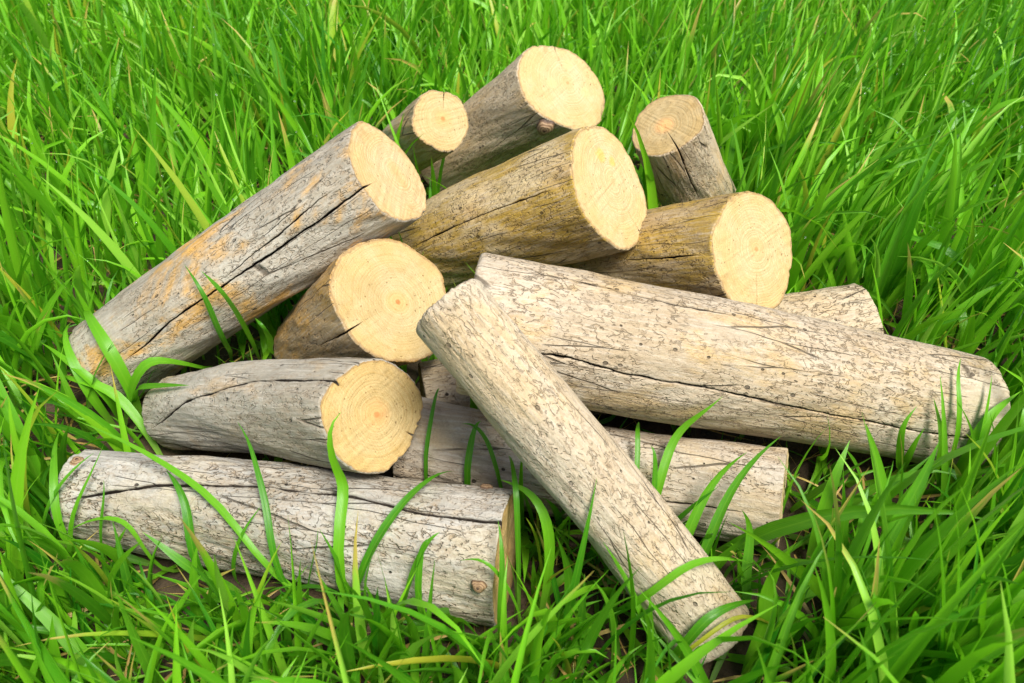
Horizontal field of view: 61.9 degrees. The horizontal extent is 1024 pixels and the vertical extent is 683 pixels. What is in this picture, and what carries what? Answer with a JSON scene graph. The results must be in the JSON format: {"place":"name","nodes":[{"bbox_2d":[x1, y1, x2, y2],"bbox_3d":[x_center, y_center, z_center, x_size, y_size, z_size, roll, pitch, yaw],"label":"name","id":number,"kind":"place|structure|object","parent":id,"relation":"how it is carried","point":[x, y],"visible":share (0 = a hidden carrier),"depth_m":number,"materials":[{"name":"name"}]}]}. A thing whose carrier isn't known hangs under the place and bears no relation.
{"place":"outdoors","nodes":[
{"label":"outdoors","id":0,"kind":"place"},
{"bbox_2d":[0,0,1023,682],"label":"ground","id":1,"kind":"structure","parent":0,"point":[740,647],"depth_m":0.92,"materials":[{"name":"green plant"}]},
{"bbox_2d":[69,121,425,398],"bbox_3d":[-0.315,-0.083,1.010,0.453,0.129,0.127,-31,39,12],"label":"log","id":2,"kind":"object","parent":1,"relation":"on","point":[304,224],"visible":0.84,"depth_m":0.96,"materials":[{"name":"grey wood"}]},
{"bbox_2d":[49,449,515,626],"bbox_3d":[-0.230,0.182,0.862,0.463,0.129,0.126,6,39,11],"label":"log","id":3,"kind":"object","parent":1,"relation":"on","point":[141,496],"visible":0.77,"depth_m":0.81,"materials":[{"name":"grey wood"}]},
{"bbox_2d":[142,357,422,473],"bbox_3d":[-0.260,0.073,0.914,0.337,0.111,0.111,-2,33,35],"label":"log","id":4,"kind":"object","parent":1,"relation":"on","point":[290,409],"visible":0.98,"depth_m":0.84,"materials":[{"name":"grey wood"}]},
{"bbox_2d":[274,238,445,366],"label":"log","id":5,"kind":"object","parent":1,"relation":"on","point":[374,298],"visible":0.78,"depth_m":0.94,"materials":[{"name":"brown wood"}]},
{"bbox_2d":[382,90,468,171],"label":"log","id":6,"kind":"object","parent":1,"relation":"on","point":[439,119],"visible":0.62,"depth_m":1.20,"materials":[{"name":"brown wood"}]},
{"bbox_2d":[0,57,1022,682],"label":"dry straw","id":7,"kind":"object","parent":1,"relation":"on","point":[596,567],"visible":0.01,"depth_m":0.86,"materials":[{"name":"plant"}]},
{"bbox_2d":[421,45,604,191],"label":"log","id":8,"kind":"object","parent":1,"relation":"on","point":[530,98],"visible":0.63,"depth_m":1.29,"materials":[{"name":"brown wood"}]},
{"bbox_2d":[387,126,646,292],"bbox_3d":[-0.021,-0.142,1.100,0.361,0.152,0.150,-16,25,40],"label":"log","id":9,"kind":"object","parent":1,"relation":"on","point":[574,196],"visible":0.66,"depth_m":0.99,"materials":[{"name":"brown wood"}]},
{"bbox_2d":[416,279,748,663],"bbox_3d":[0.064,0.117,0.765,0.405,0.080,0.079,51,48,-7],"label":"log","id":10,"kind":"object","parent":1,"relation":"on","point":[562,443],"visible":0.83,"depth_m":0.73,"materials":[{"name":"brown wood"}]},
{"bbox_2d":[393,397,788,547],"bbox_3d":[0.090,0.138,0.910,0.420,0.106,0.104,8,40,5],"label":"log","id":11,"kind":"object","parent":1,"relation":"on","point":[696,466],"visible":0.41,"depth_m":0.87,"materials":[{"name":"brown wood"}]},
{"bbox_2d":[418,283,883,414],"bbox_3d":[0.172,0.027,1.062,0.568,0.125,0.120,-9,40,-9],"label":"log","id":12,"kind":"object","parent":1,"relation":"on","point":[852,305],"visible":0.2,"depth_m":1.05,"materials":[{"name":"brown wood"}]},
{"bbox_2d":[561,191,791,308],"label":"log","id":13,"kind":"object","parent":1,"relation":"on","point":[735,246],"visible":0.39,"depth_m":0.97,"materials":[{"name":"brown wood"}]},
{"bbox_2d":[632,95,735,205],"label":"log","id":14,"kind":"object","parent":1,"relation":"on","point":[681,148],"visible":0.52,"depth_m":1.12,"materials":[{"name":"brown wood"}]},
{"bbox_2d":[456,253,1010,468],"bbox_3d":[0.234,0.028,0.908,0.605,0.142,0.141,10,37,-13],"label":"log","id":15,"kind":"object","parent":1,"relation":"on","point":[620,347],"visible":0.69,"depth_m":0.85,"materials":[{"name":"brown wood"}]}
]}

